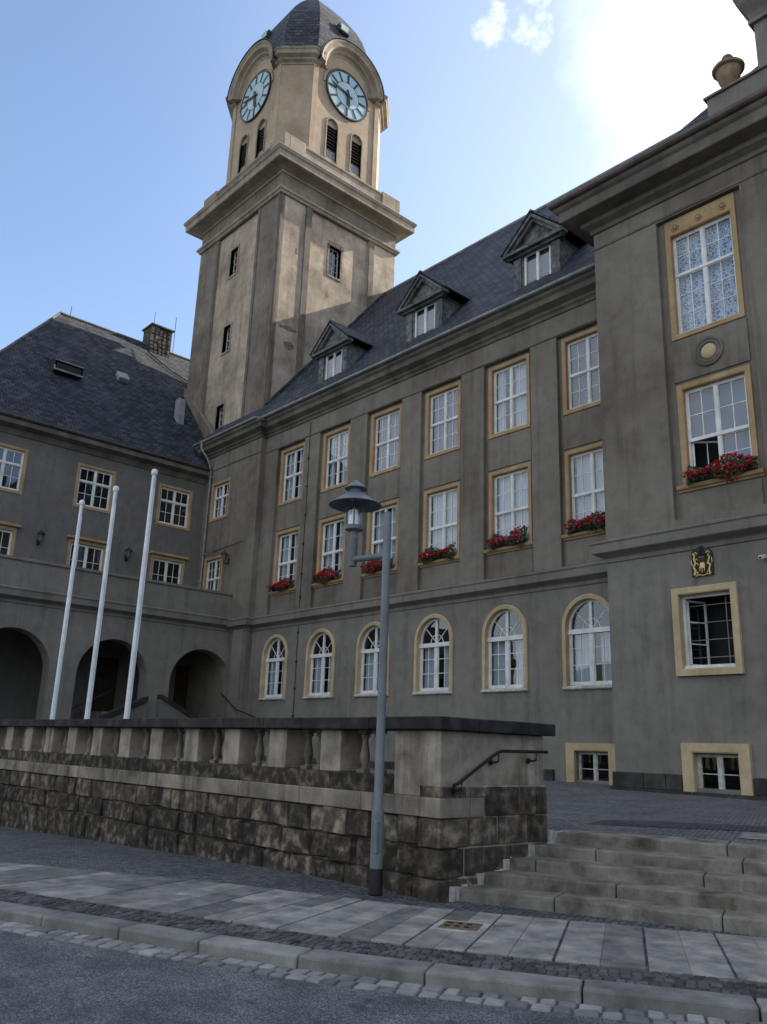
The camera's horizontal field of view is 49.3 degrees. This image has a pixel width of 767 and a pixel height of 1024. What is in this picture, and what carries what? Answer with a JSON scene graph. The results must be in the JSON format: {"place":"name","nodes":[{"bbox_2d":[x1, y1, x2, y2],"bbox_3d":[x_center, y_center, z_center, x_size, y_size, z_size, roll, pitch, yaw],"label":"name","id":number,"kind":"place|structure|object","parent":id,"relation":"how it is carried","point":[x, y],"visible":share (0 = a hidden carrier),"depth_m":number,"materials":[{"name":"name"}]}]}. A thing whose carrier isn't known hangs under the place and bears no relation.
{"place":"outdoors","nodes":[
{"label":"outdoors","id":0,"kind":"place"},
{"bbox_2d":[0,0,757,358],"label":"sky","id":1,"kind":"structure","parent":0,"point":[116,122],"materials":[{"name":"blue"}]},
{"bbox_2d":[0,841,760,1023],"bbox_3d":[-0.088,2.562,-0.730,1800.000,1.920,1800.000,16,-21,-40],"label":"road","id":2,"kind":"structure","parent":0,"point":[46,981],"depth_m":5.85,"materials":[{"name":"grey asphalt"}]},
{"bbox_2d":[0,901,766,1022],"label":"kerb","id":3,"kind":"structure","parent":2,"relation":"on","point":[707,1004],"depth_m":6.43,"materials":[{"name":"stone"}]},
{"bbox_2d":[0,920,766,1023],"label":"gutter setts","id":4,"kind":"structure","parent":2,"relation":"on","point":[492,999],"depth_m":6.29,"materials":[{"name":"grey stone"}]},
{"bbox_2d":[0,827,766,998],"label":"pavement","id":5,"kind":"structure","parent":0,"point":[19,846],"depth_m":11.04,"materials":[{"name":"stone"}]},
{"bbox_2d":[0,716,569,902],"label":"balustrade wall","id":6,"kind":"structure","parent":5,"relation":"on","point":[464,802],"depth_m":11.53,"materials":[{"name":"stone"}]},
{"bbox_2d":[329,480,391,894],"bbox_3d":[-0.309,2.031,10.738,0.730,5.160,1.062,33,-34,-61],"label":"street lamp","id":7,"kind":"object","parent":5,"relation":"on","point":[355,500],"visible":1,"depth_m":10.40,"materials":[{"name":"grey metal"}]},
{"bbox_2d":[373,821,379,852],"bbox_3d":[-0.081,3.783,9.721,0.048,0.350,0.055,16,-21,-40],"label":"service door","id":8,"kind":"structure","parent":7,"relation":"in","point":[376,823],"depth_m":9.70,"materials":[{"name":"grey metal"}]},
{"bbox_2d":[0,862,766,982],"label":"pavement slabs","id":9,"kind":"structure","parent":5,"relation":"on","point":[622,947],"depth_m":8.04,"materials":[{"name":"stone"}]},
{"bbox_2d":[0,889,766,1000],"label":"pavement setts","id":10,"kind":"structure","parent":5,"relation":"on","point":[293,938],"depth_m":6.97,"materials":[{"name":"grey stone"}]},
{"bbox_2d":[428,919,490,935],"bbox_3d":[0.738,3.985,7.990,0.505,0.067,0.490,-3,-17,18],"label":"manhole cover","id":11,"kind":"object","parent":5,"relation":"on","point":[462,926],"visible":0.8,"depth_m":7.93,"materials":[{"name":"beige metal"}]},
{"bbox_2d":[459,829,766,936],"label":"stone steps","id":12,"kind":"structure","parent":5,"relation":"on","point":[710,884],"depth_m":9.39,"materials":[{"name":"stone"}]},
{"bbox_2d":[219,758,766,843],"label":"forecourt","id":13,"kind":"structure","parent":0,"point":[576,805],"depth_m":14.68,"materials":[{"name":"grey stone"}]},
{"bbox_2d":[50,500,84,718],"bbox_3d":[-8.828,3.311,23.105,0.390,7.610,0.400,16,-21,-40],"label":"flagpole","id":14,"kind":"object","parent":13,"relation":"on","point":[62,643],"visible":0.65,"depth_m":23.16,"materials":[{"name":"metal"}]},
{"bbox_2d":[84,486,118,718],"bbox_3d":[-7.333,2.934,21.508,0.390,7.560,0.400,16,-21,-40],"label":"flagpole","id":15,"kind":"object","parent":13,"relation":"on","point":[98,628],"visible":0.66,"depth_m":21.56,"materials":[{"name":"metal"}]},
{"bbox_2d":[0,306,255,757],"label":"side wing","id":16,"kind":"structure","parent":13,"relation":"on","point":[92,415],"depth_m":37.99,"materials":[{"name":"grey paint"}]},
{"bbox_2d":[0,525,16,555],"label":"window","id":17,"kind":"structure","parent":16,"relation":"in","point":[12,531],"depth_m":35.78,"materials":[{"name":"white paint"}]},
{"bbox_2d":[0,443,28,494],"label":"window","id":18,"kind":"structure","parent":16,"relation":"in","point":[24,452],"depth_m":36.48,"materials":[{"name":"white paint"}]},
{"bbox_2d":[36,530,44,544],"bbox_3d":[-14.969,1.109,36.417,0.329,0.668,0.491,16,-21,-40],"label":"wall lantern","id":19,"kind":"object","parent":16,"relation":"attached to","point":[41,534],"depth_m":36.32,"materials":[{"name":"black metal"}]},
{"bbox_2d":[66,538,106,570],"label":"window","id":20,"kind":"structure","parent":16,"relation":"in","point":[85,544],"depth_m":38.04,"materials":[{"name":"white paint"}]},
{"bbox_2d":[72,462,115,513],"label":"window","id":21,"kind":"structure","parent":16,"relation":"in","point":[112,474],"depth_m":38.86,"materials":[{"name":"white paint"}]},
{"bbox_2d":[91,657,118,711],"bbox_3d":[-12.531,7.898,37.253,1.200,2.800,0.080,16,-21,-40],"label":"doorway","id":22,"kind":"structure","parent":16,"relation":"in","point":[106,668],"depth_m":37.33,"materials":[{"name":"brown wood"}]},
{"bbox_2d":[124,547,132,560],"bbox_3d":[-11.943,1.963,39.048,0.329,0.668,0.491,16,-21,-40],"label":"wall lantern","id":23,"kind":"object","parent":16,"relation":"attached to","point":[129,551],"depth_m":38.95,"materials":[{"name":"black metal"}]},
{"bbox_2d":[149,554,184,584],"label":"window","id":24,"kind":"structure","parent":16,"relation":"in","point":[181,563],"depth_m":40.63,"materials":[{"name":"white paint"}]},
{"bbox_2d":[155,483,192,530],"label":"window","id":25,"kind":"structure","parent":16,"relation":"in","point":[188,505],"depth_m":41.50,"materials":[{"name":"white paint"}]},
{"bbox_2d":[173,665,188,708],"bbox_3d":[-9.490,8.756,39.896,1.200,2.800,0.080,16,-21,-40],"label":"doorway","id":26,"kind":"structure","parent":16,"relation":"in","point":[182,671],"depth_m":39.82,"materials":[{"name":"brown wood"}]},
{"bbox_2d":[123,469,157,718],"bbox_3d":[-5.864,2.549,19.944,0.390,7.540,0.400,16,-21,-40],"label":"flagpole","id":27,"kind":"object","parent":13,"relation":"on","point":[154,473],"visible":0.69,"depth_m":20.01,"materials":[{"name":"metal"}]},
{"bbox_2d":[183,0,416,590],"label":"clock tower","id":28,"kind":"structure","parent":13,"relation":"on","point":[299,225],"depth_m":47.89,"materials":[{"name":"paint"}]},
{"bbox_2d":[213,401,225,430],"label":"window","id":29,"kind":"structure","parent":28,"relation":"in","point":[221,404],"depth_m":45.33,"materials":[{"name":"beige glass"}]},
{"bbox_2d":[220,321,232,356],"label":"window","id":30,"kind":"structure","parent":28,"relation":"in","point":[230,323],"depth_m":46.56,"materials":[{"name":"beige glass"}]},
{"bbox_2d":[227,243,239,279],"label":"window","id":31,"kind":"structure","parent":28,"relation":"in","point":[238,246],"depth_m":47.86,"materials":[{"name":"beige glass"}]},
{"bbox_2d":[237,133,248,173],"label":"louvre window","id":32,"kind":"structure","parent":28,"relation":"in","point":[244,141],"depth_m":50.63,"materials":[{"name":"metal"}]},
{"bbox_2d":[254,117,266,159],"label":"louvre window","id":33,"kind":"structure","parent":28,"relation":"in","point":[262,125],"depth_m":49.30,"materials":[{"name":"metal"}]},
{"bbox_2d":[324,117,338,162],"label":"louvre window","id":34,"kind":"structure","parent":28,"relation":"in","point":[331,124],"depth_m":49.04,"materials":[{"name":"metal"}]},
{"bbox_2d":[326,242,342,281],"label":"window","id":35,"kind":"structure","parent":28,"relation":"in","point":[329,244],"depth_m":47.10,"materials":[{"name":"glass"}]},
{"bbox_2d":[349,133,362,177],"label":"louvre window","id":36,"kind":"structure","parent":28,"relation":"in","point":[355,143],"depth_m":50.23,"materials":[{"name":"metal"}]},
{"bbox_2d":[185,0,766,800],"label":"town hall","id":37,"kind":"structure","parent":13,"relation":"on","point":[545,372],"depth_m":26.55,"materials":[{"name":"paint"}]},
{"bbox_2d":[202,555,222,590],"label":"window","id":38,"kind":"structure","parent":37,"relation":"in","point":[207,561],"depth_m":40.72,"materials":[{"name":"white paint"}]},
{"bbox_2d":[209,477,230,522],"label":"window","id":39,"kind":"structure","parent":37,"relation":"in","point":[221,485],"depth_m":41.77,"materials":[{"name":"white paint"}]},
{"bbox_2d":[220,550,229,564],"bbox_3d":[-7.493,2.140,39.497,0.467,0.668,0.341,6,-16,-15],"label":"wall lantern","id":40,"kind":"object","parent":37,"relation":"attached to","point":[224,554],"depth_m":39.42,"materials":[{"name":"black metal"}]},
{"bbox_2d":[258,634,287,700],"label":"window","id":41,"kind":"structure","parent":37,"relation":"in","point":[275,662],"depth_m":35.89,"materials":[{"name":"white paint"}]},
{"bbox_2d":[267,578,294,591],"bbox_3d":[-4.487,3.160,36.454,0.515,0.678,1.570,16,-21,-40],"label":"flower box","id":42,"kind":"object","parent":37,"relation":"on","point":[284,585],"visible":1,"depth_m":36.25,"materials":[{"name":"red plant"}]},
{"bbox_2d":[268,526,299,595],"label":"window","id":43,"kind":"structure","parent":37,"relation":"in","point":[287,534],"depth_m":37.22,"materials":[{"name":"white paint"}]},
{"bbox_2d":[278,442,304,506],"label":"window","id":44,"kind":"structure","parent":37,"relation":"in","point":[293,451],"depth_m":38.30,"materials":[{"name":"white paint"}]},
{"bbox_2d":[302,628,335,698],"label":"window","id":45,"kind":"structure","parent":37,"relation":"in","point":[319,680],"depth_m":33.62,"materials":[{"name":"grey"}]},
{"bbox_2d":[311,566,341,584],"bbox_3d":[-2.355,2.573,34.203,0.493,0.804,1.573,16,-21,-40],"label":"flower box","id":46,"kind":"object","parent":37,"relation":"on","point":[327,575],"visible":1,"depth_m":34.14,"materials":[{"name":"red plant"}]},
{"bbox_2d":[312,513,345,587],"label":"window","id":47,"kind":"structure","parent":37,"relation":"in","point":[331,523],"depth_m":34.95,"materials":[{"name":"grey"}]},
{"bbox_2d":[321,424,350,492],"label":"window","id":48,"kind":"structure","parent":37,"relation":"in","point":[345,430],"depth_m":36.01,"materials":[{"name":"white paint"}]},
{"bbox_2d":[353,622,389,696],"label":"window","id":49,"kind":"structure","parent":37,"relation":"in","point":[372,663],"depth_m":31.45,"materials":[{"name":"grey"}]},
{"bbox_2d":[360,556,394,574],"bbox_3d":[-0.232,2.019,31.931,0.507,0.730,1.571,16,-21,-40],"label":"flower box","id":50,"kind":"object","parent":37,"relation":"on","point":[376,565],"visible":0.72,"depth_m":32.01,"materials":[{"name":"red plant"}]},
{"bbox_2d":[361,499,398,578],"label":"window","id":51,"kind":"structure","parent":37,"relation":"in","point":[393,504],"depth_m":32.69,"materials":[{"name":"grey"}]},
{"bbox_2d":[369,404,401,477],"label":"window","id":52,"kind":"structure","parent":37,"relation":"in","point":[375,418],"depth_m":33.72,"materials":[{"name":"white paint"}]},
{"bbox_2d":[412,614,453,694],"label":"window","id":53,"kind":"structure","parent":37,"relation":"in","point":[431,682],"depth_m":29.06,"materials":[{"name":"grey"}]},
{"bbox_2d":[418,542,456,563],"bbox_3d":[1.897,1.439,29.676,0.495,0.692,1.578,16,-21,-40],"label":"flower box","id":54,"kind":"object","parent":37,"relation":"on","point":[431,555],"visible":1,"depth_m":29.61,"materials":[{"name":"red plant"}]},
{"bbox_2d":[418,481,460,567],"bbox_3d":[2.164,0.490,30.144,0.484,2.900,2.060,16,-21,-40],"label":"window","id":55,"kind":"structure","parent":37,"relation":"in","point":[439,494],"depth_m":30.35,"materials":[{"name":"white paint"}]},
{"bbox_2d":[424,380,460,459],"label":"window","id":56,"kind":"structure","parent":37,"relation":"in","point":[445,390],"depth_m":31.43,"materials":[{"name":"white"}]},
{"bbox_2d":[481,605,528,692],"bbox_3d":[3.958,4.351,26.655,0.465,2.765,1.850,16,-21,-40],"label":"window","id":57,"kind":"structure","parent":37,"relation":"in","point":[502,653],"depth_m":26.77,"materials":[{"name":"grey"}]},
{"bbox_2d":[486,524,528,550],"bbox_3d":[4.028,0.863,27.422,0.494,0.803,1.565,16,-21,-40],"label":"flower box","id":58,"kind":"object","parent":37,"relation":"on","point":[500,541],"visible":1,"depth_m":27.25,"materials":[{"name":"red plant"}]},
{"bbox_2d":[484,462,532,555],"bbox_3d":[4.290,-0.081,27.884,0.484,2.900,2.060,16,-21,-40],"label":"window","id":59,"kind":"structure","parent":37,"relation":"in","point":[523,472],"depth_m":28.08,"materials":[{"name":"grey"}]},
{"bbox_2d":[488,353,530,439],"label":"window","id":60,"kind":"structure","parent":37,"relation":"in","point":[522,373],"depth_m":29.16,"materials":[{"name":"grey wood"}]},
{"bbox_2d":[561,326,600,415],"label":"window","id":61,"kind":"structure","parent":37,"relation":"in","point":[567,376],"depth_m":27.02,"materials":[{"name":"white"}]},
{"bbox_2d":[561,442,605,540],"bbox_3d":[6.416,-0.652,25.624,0.484,2.900,2.060,16,-21,-40],"label":"window","id":62,"kind":"structure","parent":37,"relation":"in","point":[586,457],"depth_m":25.98,"materials":[{"name":"grey wood"}]},
{"bbox_2d":[563,511,605,534],"bbox_3d":[6.144,0.316,25.160,0.496,0.706,1.566,16,-21,-40],"label":"flower box","id":63,"kind":"object","parent":37,"relation":"on","point":[590,523],"visible":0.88,"depth_m":25.14,"materials":[{"name":"red plant"}]},
{"bbox_2d":[561,594,611,689],"bbox_3d":[6.084,3.780,24.395,0.465,2.765,1.850,16,-21,-40],"label":"window","id":64,"kind":"structure","parent":37,"relation":"in","point":[583,656],"depth_m":24.59,"materials":[{"name":"grey"}]},
{"bbox_2d":[565,743,615,784],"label":"basement window","id":65,"kind":"structure","parent":37,"relation":"in","point":[571,748],"depth_m":23.54,"materials":[{"name":"beige stone"}]},
{"bbox_2d":[691,545,713,576],"bbox_3d":[7.718,1.177,20.266,0.087,0.781,0.560,16,-21,-40],"label":"coat of arms","id":66,"kind":"object","parent":37,"relation":"attached to","point":[702,563],"visible":1,"depth_m":20.24},
{"bbox_2d":[664,192,745,341],"bbox_3d":[8.570,-6.459,22.256,0.401,3.620,1.980,16,-21,-40],"label":"window","id":67,"kind":"structure","parent":37,"relation":"in","point":[721,209],"depth_m":22.37,"materials":[{"name":"white paint"}]},
{"bbox_2d":[671,581,744,676],"bbox_3d":[7.932,2.869,20.053,0.840,2.120,1.640,16,-21,-40],"label":"window","id":68,"kind":"structure","parent":37,"relation":"in","point":[684,665],"depth_m":20.07,"materials":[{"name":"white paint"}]},
{"bbox_2d":[681,743,754,797],"bbox_3d":[7.626,5.865,18.995,0.320,1.160,1.620,16,-21,-40],"label":"basement window","id":69,"kind":"structure","parent":37,"relation":"in","point":[692,768],"depth_m":19.06,"materials":[{"name":"beige stone"}]},
{"bbox_2d":[681,451,758,485],"bbox_3d":[8.197,-1.078,20.414,0.498,0.757,1.815,16,-21,-40],"label":"flower box","id":70,"kind":"object","parent":37,"relation":"on","point":[708,472],"visible":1,"depth_m":20.32,"materials":[{"name":"red plant"}]},
{"bbox_2d":[676,364,765,493],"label":"window","id":71,"kind":"structure","parent":37,"relation":"in","point":[687,443],"depth_m":21.06,"materials":[{"name":"white paint"}]},
{"bbox_2d":[712,54,744,87],"bbox_3d":[9.302,-11.784,22.503,0.840,1.240,0.840,16,-21,-40],"label":"urn","id":72,"kind":"object","parent":37,"relation":"on","point":[727,69],"visible":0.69,"depth_m":22.26,"materials":[{"name":"stone"}]},
{"bbox_2d":[758,554,766,559],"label":"security camera","id":73,"kind":"object","parent":37,"relation":"attached to","point":[762,556],"visible":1,"depth_m":19.02,"materials":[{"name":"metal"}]},
{"bbox_2d":[587,820,766,831],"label":"forecourt band","id":74,"kind":"object","parent":13,"relation":"on","point":[689,825],"visible":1,"depth_m":12.20,"materials":[{"name":"grey stone"}]},
{"bbox_2d":[740,832,766,839],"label":"forecourt slabs","id":75,"kind":"structure","parent":13,"relation":"on","point":[754,835],"depth_m":11.05,"materials":[{"name":"stone"}]}
]}

